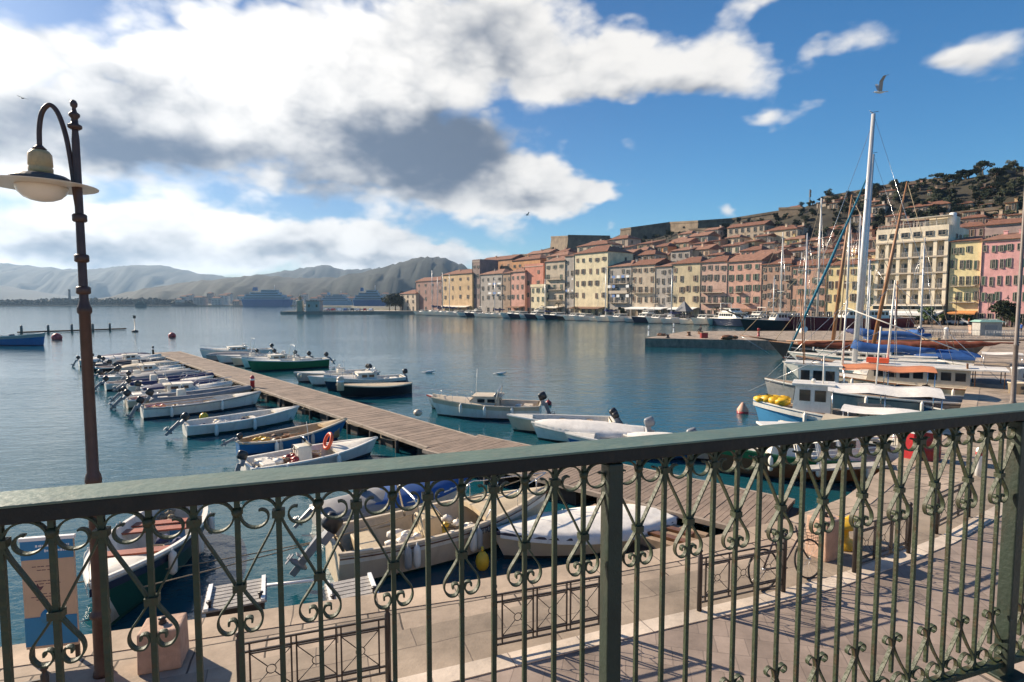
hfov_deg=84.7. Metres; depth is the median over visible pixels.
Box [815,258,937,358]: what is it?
sailing yacht
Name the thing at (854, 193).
fort wall
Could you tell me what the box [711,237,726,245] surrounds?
house
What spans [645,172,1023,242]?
hill terrain
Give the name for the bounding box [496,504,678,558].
covered boat
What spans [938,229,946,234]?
window
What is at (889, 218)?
house
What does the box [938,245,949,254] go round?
window
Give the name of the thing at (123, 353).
motor boat
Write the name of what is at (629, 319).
motor boat
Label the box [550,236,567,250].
fort wall
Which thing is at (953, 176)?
pine tree
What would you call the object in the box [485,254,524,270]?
house
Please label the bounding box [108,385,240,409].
motor boat
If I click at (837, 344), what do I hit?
lateen boat
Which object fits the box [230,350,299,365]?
motor boat
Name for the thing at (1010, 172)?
fort wall
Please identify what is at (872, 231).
house
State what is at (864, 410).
motor boat
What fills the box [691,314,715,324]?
motor yacht
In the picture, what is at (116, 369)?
motor boat
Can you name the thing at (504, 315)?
motor yacht
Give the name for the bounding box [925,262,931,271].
window
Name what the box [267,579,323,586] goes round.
tie bar
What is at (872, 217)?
house
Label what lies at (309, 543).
mooring rope
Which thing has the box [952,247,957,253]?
window
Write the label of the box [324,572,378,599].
boarding ramp
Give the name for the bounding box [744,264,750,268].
window
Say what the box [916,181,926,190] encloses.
bush
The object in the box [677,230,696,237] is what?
house
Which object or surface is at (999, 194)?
bush
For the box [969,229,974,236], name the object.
window
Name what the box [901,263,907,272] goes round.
window
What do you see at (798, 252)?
house
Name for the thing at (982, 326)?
kiosk
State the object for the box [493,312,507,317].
motor yacht
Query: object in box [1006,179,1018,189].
tree
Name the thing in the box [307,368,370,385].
motor boat
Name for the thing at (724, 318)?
motor yacht
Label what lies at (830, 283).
window
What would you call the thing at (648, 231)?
fort wall
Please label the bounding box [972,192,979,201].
bush
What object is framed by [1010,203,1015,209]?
window
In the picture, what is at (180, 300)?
house
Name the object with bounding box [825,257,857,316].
house
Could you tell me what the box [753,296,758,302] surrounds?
window
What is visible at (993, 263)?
window
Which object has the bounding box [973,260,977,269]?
window
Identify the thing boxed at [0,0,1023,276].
sky
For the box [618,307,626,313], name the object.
bush
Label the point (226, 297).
house
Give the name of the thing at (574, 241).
fort wall
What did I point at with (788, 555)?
bicycle
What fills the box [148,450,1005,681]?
quay
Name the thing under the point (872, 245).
house
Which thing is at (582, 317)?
motor yacht
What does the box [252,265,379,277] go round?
hills
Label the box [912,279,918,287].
window
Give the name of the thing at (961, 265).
window
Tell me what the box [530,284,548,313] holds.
house
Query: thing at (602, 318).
sailing yacht
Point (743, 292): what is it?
house
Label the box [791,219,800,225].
tree
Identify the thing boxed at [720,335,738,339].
net pile
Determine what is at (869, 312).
sailing dinghy
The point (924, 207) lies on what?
house
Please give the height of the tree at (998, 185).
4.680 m
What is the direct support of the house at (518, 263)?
on the hill terrain at (964, 192)
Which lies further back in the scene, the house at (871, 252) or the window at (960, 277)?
the house at (871, 252)
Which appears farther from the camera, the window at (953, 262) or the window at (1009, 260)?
the window at (953, 262)
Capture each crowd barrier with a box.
[953,331,970,337]
[961,330,979,337]
[994,330,1012,338]
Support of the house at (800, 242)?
on the hill terrain at (964, 192)
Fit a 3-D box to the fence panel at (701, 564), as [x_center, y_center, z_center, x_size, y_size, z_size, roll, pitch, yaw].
[3.778,3.761,9.165,1.796,1.035,0.076,-1,4,-20]
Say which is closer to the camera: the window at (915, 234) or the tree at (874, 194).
the window at (915, 234)
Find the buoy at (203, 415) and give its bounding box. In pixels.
[199,411,208,417]
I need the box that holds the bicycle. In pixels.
[747,518,818,589]
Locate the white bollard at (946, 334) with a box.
[943,327,948,338]
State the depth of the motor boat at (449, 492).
16.36 m
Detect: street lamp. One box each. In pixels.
[0,100,113,679]
[953,296,957,325]
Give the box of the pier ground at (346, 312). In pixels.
[280,311,418,313]
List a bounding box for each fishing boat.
[748,327,944,434]
[764,291,963,410]
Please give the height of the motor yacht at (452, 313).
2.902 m
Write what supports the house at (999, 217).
on the hill terrain at (964, 192)
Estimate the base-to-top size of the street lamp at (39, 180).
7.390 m
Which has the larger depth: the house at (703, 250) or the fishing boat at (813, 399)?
the house at (703, 250)
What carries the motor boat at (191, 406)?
on the water
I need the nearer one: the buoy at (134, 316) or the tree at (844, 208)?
the buoy at (134, 316)
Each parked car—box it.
[680,314,694,317]
[941,318,960,324]
[945,318,967,324]
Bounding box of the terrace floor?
[958,661,1023,681]
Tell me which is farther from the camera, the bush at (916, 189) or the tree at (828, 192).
the tree at (828, 192)
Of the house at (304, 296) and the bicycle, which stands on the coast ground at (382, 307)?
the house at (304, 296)
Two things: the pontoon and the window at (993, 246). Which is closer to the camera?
the pontoon
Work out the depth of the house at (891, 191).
204.92 m
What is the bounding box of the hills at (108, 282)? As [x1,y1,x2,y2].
[0,263,232,297]
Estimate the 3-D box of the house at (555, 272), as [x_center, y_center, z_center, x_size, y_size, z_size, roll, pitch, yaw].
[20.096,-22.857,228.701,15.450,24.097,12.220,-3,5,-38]
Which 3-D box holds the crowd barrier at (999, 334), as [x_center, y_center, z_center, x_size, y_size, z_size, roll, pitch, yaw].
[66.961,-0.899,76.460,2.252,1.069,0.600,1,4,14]
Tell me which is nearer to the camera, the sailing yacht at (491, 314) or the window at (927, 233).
the window at (927, 233)
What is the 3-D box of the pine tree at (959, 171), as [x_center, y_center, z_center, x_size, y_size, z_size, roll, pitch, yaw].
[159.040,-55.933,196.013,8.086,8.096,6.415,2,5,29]
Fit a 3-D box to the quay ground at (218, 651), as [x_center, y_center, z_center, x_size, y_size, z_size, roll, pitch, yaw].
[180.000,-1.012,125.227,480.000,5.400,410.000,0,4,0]
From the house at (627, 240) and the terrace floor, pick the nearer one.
the terrace floor
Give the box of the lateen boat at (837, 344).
[786,182,1023,362]
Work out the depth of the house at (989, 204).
170.41 m
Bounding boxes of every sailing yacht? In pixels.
[423,273,440,314]
[430,277,444,314]
[435,273,448,315]
[441,278,457,315]
[484,278,506,316]
[535,278,554,318]
[594,265,617,320]
[660,269,685,323]
[767,275,781,318]
[782,110,953,377]
[787,152,944,363]
[793,232,814,339]
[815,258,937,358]
[846,215,867,333]
[905,236,933,333]
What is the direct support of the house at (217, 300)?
on the coast ground at (382, 307)
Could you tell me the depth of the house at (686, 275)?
178.33 m
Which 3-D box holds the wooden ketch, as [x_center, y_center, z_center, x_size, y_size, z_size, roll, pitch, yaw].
[33.253,-6.202,58.489,18.132,17.092,4.055,3,5,38]
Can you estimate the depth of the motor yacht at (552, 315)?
199.86 m
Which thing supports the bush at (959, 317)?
on the quay ground at (218, 651)
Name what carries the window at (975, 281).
in the house at (965, 268)
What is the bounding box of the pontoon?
[154,351,798,531]
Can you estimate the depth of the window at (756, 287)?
160.25 m
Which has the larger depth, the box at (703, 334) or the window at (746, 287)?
the window at (746, 287)
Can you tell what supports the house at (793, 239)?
on the hill terrain at (964, 192)
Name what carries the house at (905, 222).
on the hill terrain at (964, 192)
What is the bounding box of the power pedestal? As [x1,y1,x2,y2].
[250,375,254,387]
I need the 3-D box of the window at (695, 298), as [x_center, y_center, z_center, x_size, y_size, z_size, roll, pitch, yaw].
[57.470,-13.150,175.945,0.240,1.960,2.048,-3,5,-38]
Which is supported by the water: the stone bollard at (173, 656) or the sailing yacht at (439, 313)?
the sailing yacht at (439, 313)
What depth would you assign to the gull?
38.76 m
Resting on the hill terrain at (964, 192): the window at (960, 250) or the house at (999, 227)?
the house at (999, 227)
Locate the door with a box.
[979,313,983,318]
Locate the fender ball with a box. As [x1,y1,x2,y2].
[414,409,421,415]
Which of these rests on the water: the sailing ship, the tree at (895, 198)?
the sailing ship
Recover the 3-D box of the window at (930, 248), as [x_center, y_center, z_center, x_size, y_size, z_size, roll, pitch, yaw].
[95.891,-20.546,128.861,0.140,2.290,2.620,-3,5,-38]
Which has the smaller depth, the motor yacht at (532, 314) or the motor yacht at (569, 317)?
the motor yacht at (569, 317)
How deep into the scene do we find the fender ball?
27.13 m
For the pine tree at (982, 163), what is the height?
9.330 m
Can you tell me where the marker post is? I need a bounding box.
[974,447,982,476]
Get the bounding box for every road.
[457,516,1023,681]
[627,316,1023,326]
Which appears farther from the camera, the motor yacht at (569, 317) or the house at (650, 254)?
the house at (650, 254)
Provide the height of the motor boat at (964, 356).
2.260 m
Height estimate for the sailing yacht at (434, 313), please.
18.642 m
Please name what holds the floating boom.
on the water
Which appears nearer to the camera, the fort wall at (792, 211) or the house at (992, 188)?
the house at (992, 188)
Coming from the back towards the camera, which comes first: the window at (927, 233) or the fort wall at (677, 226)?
the fort wall at (677, 226)
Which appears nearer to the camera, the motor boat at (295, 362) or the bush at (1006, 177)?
the motor boat at (295, 362)
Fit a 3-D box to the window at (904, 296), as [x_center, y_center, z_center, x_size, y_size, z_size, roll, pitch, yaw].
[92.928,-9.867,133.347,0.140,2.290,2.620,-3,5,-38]
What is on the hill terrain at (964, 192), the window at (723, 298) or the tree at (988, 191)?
the tree at (988, 191)
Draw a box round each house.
[175,298,184,303]
[179,295,188,300]
[187,294,194,299]
[193,296,205,304]
[207,292,213,302]
[211,297,223,304]
[218,294,229,304]
[224,293,232,302]
[232,300,241,304]
[290,298,297,304]
[301,293,307,302]
[306,301,322,310]
[309,297,319,300]
[400,290,418,310]
[415,276,441,310]
[441,269,473,311]
[472,259,497,308]
[479,269,510,312]
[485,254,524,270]
[501,271,510,311]
[506,267,526,310]
[512,254,545,270]
[524,263,544,312]
[526,249,559,255]
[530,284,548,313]
[538,255,566,313]
[546,251,574,260]
[555,248,576,253]
[564,254,573,314]
[568,245,633,315]
[577,240,622,252]
[608,234,641,248]
[608,259,638,315]
[621,245,635,249]
[625,258,671,316]
[627,249,642,259]
[633,249,667,260]
[636,239,666,248]
[639,245,655,250]
[646,261,677,313]
[652,242,676,252]
[666,251,670,260]
[668,256,707,317]
[669,238,700,248]
[669,245,696,261]
[671,235,691,240]
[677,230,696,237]
[689,231,720,241]
[691,244,724,257]
[694,239,714,245]
[699,255,731,314]
[703,225,726,237]
[706,250,735,258]
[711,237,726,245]
[720,241,749,252]
[724,233,751,243]
[726,252,778,314]
[727,220,775,238]
[738,244,769,254]
[744,238,765,247]
[754,231,776,241]
[754,247,792,258]
[760,256,798,318]
[762,239,783,248]
[763,224,801,242]
[778,243,797,249]
[784,234,810,244]
[789,245,817,259]
[790,239,811,246]
[790,258,836,316]
[797,222,809,234]
[802,236,821,246]
[807,248,842,258]
[813,242,832,250]
[817,199,831,207]
[821,224,852,236]
[821,232,841,248]
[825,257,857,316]
[826,199,844,208]
[834,238,855,252]
[835,196,850,202]
[835,248,871,261]
[840,203,859,213]
[842,230,858,241]
[852,234,875,251]
[853,212,862,222]
[857,255,875,309]
[859,213,876,224]
[861,226,876,236]
[868,249,875,257]
[871,198,879,205]
[871,201,889,215]
[877,222,912,229]
[879,188,896,196]
[884,213,908,224]
[887,194,902,203]
[891,216,915,226]
[905,200,951,211]
[915,213,957,226]
[926,186,947,195]
[947,234,985,324]
[952,199,975,207]
[960,211,992,223]
[960,220,984,236]
[961,208,978,216]
[978,229,1023,325]
[979,183,995,190]
[980,200,993,207]
[983,218,1021,237]
[986,214,1002,220]
[993,210,1007,218]
[1004,198,1020,213]
[1006,210,1022,218]
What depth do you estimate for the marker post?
15.79 m
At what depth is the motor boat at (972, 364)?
44.55 m
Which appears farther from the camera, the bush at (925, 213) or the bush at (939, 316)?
the bush at (925, 213)
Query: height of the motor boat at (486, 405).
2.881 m
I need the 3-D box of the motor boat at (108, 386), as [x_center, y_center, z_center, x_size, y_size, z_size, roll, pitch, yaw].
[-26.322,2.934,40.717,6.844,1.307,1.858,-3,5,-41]
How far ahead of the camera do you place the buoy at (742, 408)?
30.80 m
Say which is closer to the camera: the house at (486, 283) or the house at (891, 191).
the house at (891, 191)
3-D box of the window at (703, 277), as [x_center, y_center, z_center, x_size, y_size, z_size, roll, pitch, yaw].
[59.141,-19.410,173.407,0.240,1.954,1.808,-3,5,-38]
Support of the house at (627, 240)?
on the hill terrain at (964, 192)
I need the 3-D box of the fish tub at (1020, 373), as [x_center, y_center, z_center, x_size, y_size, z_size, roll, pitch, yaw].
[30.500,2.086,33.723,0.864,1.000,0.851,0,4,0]
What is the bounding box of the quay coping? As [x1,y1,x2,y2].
[0,346,991,668]
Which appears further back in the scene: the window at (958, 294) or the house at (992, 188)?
the house at (992, 188)
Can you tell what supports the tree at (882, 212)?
on the hill terrain at (964, 192)
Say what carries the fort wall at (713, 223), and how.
on the hill terrain at (964, 192)
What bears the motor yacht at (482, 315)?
on the water
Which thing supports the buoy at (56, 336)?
on the water
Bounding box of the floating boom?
[17,323,125,333]
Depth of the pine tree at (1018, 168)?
178.92 m
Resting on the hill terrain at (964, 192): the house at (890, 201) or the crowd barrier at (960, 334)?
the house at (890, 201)
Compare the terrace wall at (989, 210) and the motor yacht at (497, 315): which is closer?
the terrace wall at (989, 210)
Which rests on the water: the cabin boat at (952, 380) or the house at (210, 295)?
the cabin boat at (952, 380)
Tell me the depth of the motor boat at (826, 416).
20.90 m
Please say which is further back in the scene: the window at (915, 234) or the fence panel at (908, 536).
the window at (915, 234)
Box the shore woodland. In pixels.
[0,297,192,304]
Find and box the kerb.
[391,503,1002,681]
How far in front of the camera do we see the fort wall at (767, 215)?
254.69 m
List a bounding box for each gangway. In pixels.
[794,438,888,471]
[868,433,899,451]
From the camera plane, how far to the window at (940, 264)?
127.30 m
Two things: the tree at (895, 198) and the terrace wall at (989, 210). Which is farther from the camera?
the tree at (895, 198)
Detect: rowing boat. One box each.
[83,505,214,625]
[221,417,347,455]
[336,382,411,396]
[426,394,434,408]
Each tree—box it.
[381,294,395,310]
[390,292,403,309]
[396,295,403,310]
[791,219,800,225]
[801,215,807,221]
[824,188,833,195]
[834,210,840,217]
[840,205,849,213]
[872,191,879,197]
[875,208,885,215]
[891,194,902,203]
[917,307,935,324]
[928,173,943,178]
[932,188,943,193]
[944,173,962,186]
[950,178,962,186]
[951,203,963,211]
[954,169,979,178]
[954,197,963,204]
[972,166,981,174]
[973,160,994,174]
[979,189,992,196]
[980,193,988,200]
[982,185,991,191]
[986,167,1006,177]
[987,300,1014,326]
[992,182,1005,190]
[993,176,1005,181]
[993,196,1005,205]
[995,299,1021,326]
[1005,160,1018,167]
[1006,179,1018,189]
[1010,165,1023,175]
[1016,176,1023,187]
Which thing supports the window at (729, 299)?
in the house at (743, 292)
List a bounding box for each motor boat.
[70,354,149,366]
[93,352,150,356]
[93,361,129,373]
[94,355,167,370]
[94,363,190,381]
[95,375,125,390]
[97,351,161,362]
[99,356,164,362]
[105,349,180,374]
[106,356,169,365]
[108,365,232,403]
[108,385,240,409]
[110,361,178,374]
[112,370,213,391]
[113,366,184,375]
[116,371,213,389]
[117,369,199,380]
[124,391,260,419]
[134,378,223,391]
[137,384,251,410]
[164,405,298,436]
[205,348,261,360]
[216,348,279,362]
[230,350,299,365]
[234,421,377,470]
[241,345,313,368]
[247,344,335,370]
[285,472,547,581]
[293,488,389,531]
[294,360,379,381]
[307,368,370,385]
[359,478,471,512]
[431,381,554,419]
[507,407,627,432]
[531,416,654,442]
[557,314,567,319]
[565,427,696,458]
[590,504,708,552]
[623,432,709,460]
[624,317,633,321]
[679,318,693,323]
[778,404,919,445]
[822,413,895,453]
[853,333,932,374]
[895,349,981,362]
[924,405,942,410]
[937,351,1023,366]
[970,377,1010,384]
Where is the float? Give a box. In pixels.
[475,546,488,570]
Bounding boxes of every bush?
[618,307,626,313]
[773,215,779,220]
[809,209,817,216]
[870,222,880,228]
[912,186,918,193]
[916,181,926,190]
[922,210,933,216]
[935,313,944,324]
[940,206,946,212]
[945,188,955,194]
[951,314,964,325]
[965,314,974,324]
[972,186,979,192]
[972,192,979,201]
[974,176,982,183]
[976,201,983,207]
[978,179,986,185]
[996,189,1003,197]
[999,186,1010,195]
[1000,190,1009,196]
[1002,174,1010,182]
[1008,183,1020,189]
[1010,316,1021,324]
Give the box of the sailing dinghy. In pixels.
[866,270,870,357]
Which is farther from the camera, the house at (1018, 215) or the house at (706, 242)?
the house at (706, 242)
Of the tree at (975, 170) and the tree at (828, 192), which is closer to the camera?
the tree at (975, 170)
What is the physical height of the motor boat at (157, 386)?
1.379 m
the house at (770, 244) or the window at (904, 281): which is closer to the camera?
the window at (904, 281)
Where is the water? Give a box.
[0,306,859,646]
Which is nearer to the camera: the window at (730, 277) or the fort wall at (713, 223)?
the window at (730, 277)
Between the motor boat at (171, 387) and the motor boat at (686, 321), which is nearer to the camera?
the motor boat at (171, 387)
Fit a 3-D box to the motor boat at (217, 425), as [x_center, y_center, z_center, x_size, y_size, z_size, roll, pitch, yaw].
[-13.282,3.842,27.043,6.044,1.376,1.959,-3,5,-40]
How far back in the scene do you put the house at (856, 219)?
198.84 m
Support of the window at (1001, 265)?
in the house at (1000, 256)
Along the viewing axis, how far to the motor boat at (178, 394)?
32.86 m
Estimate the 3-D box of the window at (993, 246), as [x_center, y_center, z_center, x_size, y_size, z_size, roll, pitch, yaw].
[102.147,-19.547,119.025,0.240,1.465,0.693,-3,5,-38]
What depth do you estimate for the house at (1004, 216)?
158.19 m
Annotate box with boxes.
[700,332,707,337]
[904,432,916,458]
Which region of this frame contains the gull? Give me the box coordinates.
[874,74,889,93]
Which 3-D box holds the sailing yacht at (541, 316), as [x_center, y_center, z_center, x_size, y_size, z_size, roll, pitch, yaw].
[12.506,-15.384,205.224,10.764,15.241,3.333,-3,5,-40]
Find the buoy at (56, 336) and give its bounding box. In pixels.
[51,332,62,339]
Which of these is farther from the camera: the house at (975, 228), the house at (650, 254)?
the house at (650, 254)
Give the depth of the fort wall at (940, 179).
203.76 m
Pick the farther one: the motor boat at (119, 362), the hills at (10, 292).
the hills at (10, 292)
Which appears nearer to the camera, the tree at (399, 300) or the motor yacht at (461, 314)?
the motor yacht at (461, 314)
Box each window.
[637,297,641,302]
[679,287,684,292]
[692,296,697,301]
[693,275,697,281]
[693,286,698,291]
[701,275,705,280]
[707,274,711,280]
[714,274,718,280]
[720,296,725,302]
[727,275,733,280]
[727,297,732,302]
[736,274,742,280]
[736,285,741,291]
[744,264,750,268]
[744,285,750,290]
[753,274,758,279]
[753,284,759,290]
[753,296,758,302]
[819,288,823,293]
[825,294,830,301]
[827,281,832,288]
[850,294,856,300]
[852,281,855,288]
[878,234,885,239]
[879,280,883,288]
[888,295,892,303]
[889,279,894,287]
[891,264,895,272]
[899,295,905,303]
[900,279,906,287]
[900,306,911,310]
[901,232,908,237]
[901,248,908,256]
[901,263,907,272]
[911,294,917,303]
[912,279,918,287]
[913,231,920,236]
[913,247,920,255]
[913,263,919,271]
[914,306,926,310]
[923,294,930,303]
[924,278,931,287]
[925,230,933,235]
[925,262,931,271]
[926,246,932,255]
[929,306,941,309]
[936,278,947,287]
[936,294,946,303]
[937,262,948,270]
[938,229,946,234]
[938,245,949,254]
[950,260,955,268]
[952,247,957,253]
[955,292,960,300]
[957,247,962,253]
[959,260,963,268]
[959,276,962,284]
[964,260,971,268]
[964,292,969,300]
[965,276,969,284]
[966,246,971,252]
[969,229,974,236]
[972,276,979,284]
[972,291,978,300]
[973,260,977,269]
[981,276,985,284]
[981,292,985,301]
[987,293,993,302]
[989,277,993,285]
[990,259,997,268]
[991,245,995,251]
[994,291,999,300]
[997,276,1000,284]
[998,245,1005,251]
[999,259,1003,268]
[1005,275,1009,284]
[1006,244,1012,250]
[1006,258,1011,267]
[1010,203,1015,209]
[1012,292,1016,301]
[1013,275,1017,284]
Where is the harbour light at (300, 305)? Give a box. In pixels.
[296,295,303,310]
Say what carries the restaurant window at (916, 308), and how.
in the hotel
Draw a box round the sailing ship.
[788,198,914,330]
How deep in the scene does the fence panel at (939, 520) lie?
12.10 m
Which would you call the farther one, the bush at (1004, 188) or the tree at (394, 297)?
the tree at (394, 297)
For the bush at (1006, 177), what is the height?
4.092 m
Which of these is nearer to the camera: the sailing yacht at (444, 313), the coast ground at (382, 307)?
the sailing yacht at (444, 313)
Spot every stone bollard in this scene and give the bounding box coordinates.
[137,612,188,674]
[805,512,838,561]
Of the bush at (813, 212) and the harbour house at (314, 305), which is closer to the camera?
the bush at (813, 212)
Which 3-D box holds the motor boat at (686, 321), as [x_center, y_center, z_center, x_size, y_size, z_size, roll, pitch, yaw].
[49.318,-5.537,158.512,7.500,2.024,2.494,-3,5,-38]
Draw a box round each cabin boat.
[708,421,898,482]
[818,280,1009,395]
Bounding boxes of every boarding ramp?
[202,574,266,616]
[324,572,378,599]
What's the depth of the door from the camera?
121.13 m
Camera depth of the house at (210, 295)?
1020.37 m
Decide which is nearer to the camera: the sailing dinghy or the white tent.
the sailing dinghy
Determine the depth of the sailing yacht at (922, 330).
64.81 m
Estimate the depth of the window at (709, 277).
171.78 m
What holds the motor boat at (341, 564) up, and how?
on the water
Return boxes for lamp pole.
[1009,196,1023,403]
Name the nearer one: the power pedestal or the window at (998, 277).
the power pedestal
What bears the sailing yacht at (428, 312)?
on the water
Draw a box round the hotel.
[872,212,968,324]
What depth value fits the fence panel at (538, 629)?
8.00 m
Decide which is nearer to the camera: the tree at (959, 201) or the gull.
the gull
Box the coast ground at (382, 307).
[0,304,399,309]
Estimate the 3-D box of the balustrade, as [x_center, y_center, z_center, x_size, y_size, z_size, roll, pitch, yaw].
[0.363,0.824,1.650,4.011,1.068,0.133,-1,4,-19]
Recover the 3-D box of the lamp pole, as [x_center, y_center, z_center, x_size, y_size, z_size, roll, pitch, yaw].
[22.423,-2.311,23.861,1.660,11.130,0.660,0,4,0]
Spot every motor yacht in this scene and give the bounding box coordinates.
[413,310,428,314]
[447,310,463,315]
[457,310,471,316]
[464,306,482,316]
[479,312,495,316]
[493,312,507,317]
[500,311,515,317]
[507,311,527,317]
[523,306,544,318]
[542,312,564,319]
[562,313,583,319]
[573,313,593,320]
[607,314,628,321]
[631,307,654,322]
[646,314,667,322]
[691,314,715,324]
[707,315,717,324]
[710,303,761,326]
[749,307,766,318]
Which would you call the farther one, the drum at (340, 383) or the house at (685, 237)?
the house at (685, 237)
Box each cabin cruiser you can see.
[199,338,274,358]
[323,367,409,390]
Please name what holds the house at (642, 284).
on the quay ground at (218, 651)
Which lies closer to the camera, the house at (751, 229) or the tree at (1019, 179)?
the tree at (1019, 179)
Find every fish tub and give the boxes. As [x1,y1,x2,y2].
[1007,381,1023,393]
[1011,367,1023,379]
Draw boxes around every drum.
[337,376,343,390]
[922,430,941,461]
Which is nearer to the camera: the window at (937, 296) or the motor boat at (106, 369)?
the motor boat at (106, 369)
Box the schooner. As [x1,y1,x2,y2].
[721,232,799,330]
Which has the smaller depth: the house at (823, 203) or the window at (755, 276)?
the window at (755, 276)
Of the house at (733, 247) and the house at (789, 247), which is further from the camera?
the house at (733, 247)
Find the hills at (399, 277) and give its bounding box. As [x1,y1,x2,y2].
[89,256,466,303]
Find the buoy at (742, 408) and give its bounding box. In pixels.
[737,402,748,413]
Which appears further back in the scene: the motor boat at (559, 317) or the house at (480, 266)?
the house at (480, 266)
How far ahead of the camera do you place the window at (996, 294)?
118.93 m
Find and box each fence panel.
[26,667,49,681]
[235,607,390,681]
[497,576,599,645]
[697,533,786,611]
[852,502,912,572]
[935,482,971,533]
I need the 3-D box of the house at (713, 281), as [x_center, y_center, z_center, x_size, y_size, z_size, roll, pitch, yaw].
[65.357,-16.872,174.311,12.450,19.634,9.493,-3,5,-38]
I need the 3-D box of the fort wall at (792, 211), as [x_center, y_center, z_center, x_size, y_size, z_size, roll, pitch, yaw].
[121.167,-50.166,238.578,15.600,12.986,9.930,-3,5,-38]
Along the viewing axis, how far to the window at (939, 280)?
127.56 m
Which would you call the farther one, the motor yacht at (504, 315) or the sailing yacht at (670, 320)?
the motor yacht at (504, 315)
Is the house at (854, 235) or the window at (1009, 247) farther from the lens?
the house at (854, 235)
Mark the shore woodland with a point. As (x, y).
(96, 301)
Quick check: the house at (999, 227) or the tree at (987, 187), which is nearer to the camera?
the house at (999, 227)
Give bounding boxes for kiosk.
[969,320,1003,335]
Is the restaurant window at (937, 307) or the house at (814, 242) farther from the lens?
the house at (814, 242)
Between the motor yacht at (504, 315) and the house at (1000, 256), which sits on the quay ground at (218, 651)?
the house at (1000, 256)
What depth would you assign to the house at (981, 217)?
158.04 m
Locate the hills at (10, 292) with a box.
[0,285,78,300]
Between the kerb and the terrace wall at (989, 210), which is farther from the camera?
the terrace wall at (989, 210)
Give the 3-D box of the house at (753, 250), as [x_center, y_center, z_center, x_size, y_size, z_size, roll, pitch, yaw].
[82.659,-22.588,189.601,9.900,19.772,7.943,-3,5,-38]
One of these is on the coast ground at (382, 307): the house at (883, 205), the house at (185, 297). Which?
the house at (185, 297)
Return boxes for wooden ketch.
[740,195,924,358]
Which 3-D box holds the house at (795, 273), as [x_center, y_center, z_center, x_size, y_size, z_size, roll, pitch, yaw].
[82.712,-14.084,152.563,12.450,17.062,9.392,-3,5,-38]
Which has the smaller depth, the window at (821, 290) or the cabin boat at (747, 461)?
the cabin boat at (747, 461)
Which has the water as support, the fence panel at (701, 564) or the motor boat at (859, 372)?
the motor boat at (859, 372)
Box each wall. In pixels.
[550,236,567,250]
[568,235,611,249]
[620,227,630,235]
[631,222,669,238]
[669,220,697,231]
[689,228,707,232]
[698,218,730,227]
[731,210,778,222]
[778,207,803,220]
[821,190,864,200]
[879,177,943,189]
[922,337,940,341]
[943,206,1002,218]
[994,169,1023,176]
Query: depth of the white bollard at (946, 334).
75.49 m
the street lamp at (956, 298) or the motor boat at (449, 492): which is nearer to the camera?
the motor boat at (449, 492)
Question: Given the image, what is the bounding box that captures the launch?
[0,332,44,345]
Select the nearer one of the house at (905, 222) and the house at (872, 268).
the house at (872, 268)
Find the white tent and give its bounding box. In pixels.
[675,301,692,316]
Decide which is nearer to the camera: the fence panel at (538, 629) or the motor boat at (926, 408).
the fence panel at (538, 629)
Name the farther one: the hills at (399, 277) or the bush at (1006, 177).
the hills at (399, 277)
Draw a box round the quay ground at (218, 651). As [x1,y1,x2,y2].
[0,315,1023,681]
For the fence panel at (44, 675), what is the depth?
5.98 m
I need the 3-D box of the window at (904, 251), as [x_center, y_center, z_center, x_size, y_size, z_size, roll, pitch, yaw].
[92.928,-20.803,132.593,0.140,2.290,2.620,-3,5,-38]
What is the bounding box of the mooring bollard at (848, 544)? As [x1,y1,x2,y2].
[838,515,854,551]
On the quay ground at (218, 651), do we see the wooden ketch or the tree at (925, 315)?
the tree at (925, 315)
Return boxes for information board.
[18,533,80,662]
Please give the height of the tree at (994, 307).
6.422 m
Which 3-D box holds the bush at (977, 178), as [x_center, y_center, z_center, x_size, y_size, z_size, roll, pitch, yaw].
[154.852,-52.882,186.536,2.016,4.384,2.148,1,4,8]
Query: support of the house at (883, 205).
on the hill terrain at (964, 192)
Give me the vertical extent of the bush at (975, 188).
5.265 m
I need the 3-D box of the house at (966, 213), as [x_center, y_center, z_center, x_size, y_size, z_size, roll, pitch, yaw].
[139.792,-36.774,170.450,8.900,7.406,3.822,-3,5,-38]
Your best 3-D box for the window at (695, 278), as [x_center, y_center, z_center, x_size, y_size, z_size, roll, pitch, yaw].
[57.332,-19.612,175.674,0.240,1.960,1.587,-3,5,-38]
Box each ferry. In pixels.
[135,300,146,307]
[171,302,196,305]
[241,285,292,305]
[321,292,352,304]
[353,288,386,305]
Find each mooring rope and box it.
[77,525,389,582]
[144,474,538,586]
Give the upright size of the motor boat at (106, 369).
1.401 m
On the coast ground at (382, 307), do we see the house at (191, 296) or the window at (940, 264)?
the house at (191, 296)
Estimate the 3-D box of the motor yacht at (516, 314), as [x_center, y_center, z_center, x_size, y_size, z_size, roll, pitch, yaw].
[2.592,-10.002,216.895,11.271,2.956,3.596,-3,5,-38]
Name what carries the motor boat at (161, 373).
on the water
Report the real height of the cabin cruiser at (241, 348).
3.031 m
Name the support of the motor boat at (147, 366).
on the water
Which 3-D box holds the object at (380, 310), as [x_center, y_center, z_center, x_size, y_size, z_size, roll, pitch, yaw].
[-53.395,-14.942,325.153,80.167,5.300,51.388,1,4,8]
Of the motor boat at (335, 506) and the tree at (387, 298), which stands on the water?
the motor boat at (335, 506)
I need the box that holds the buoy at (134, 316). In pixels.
[131,315,137,331]
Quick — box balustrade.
[0,402,1023,681]
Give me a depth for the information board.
7.57 m

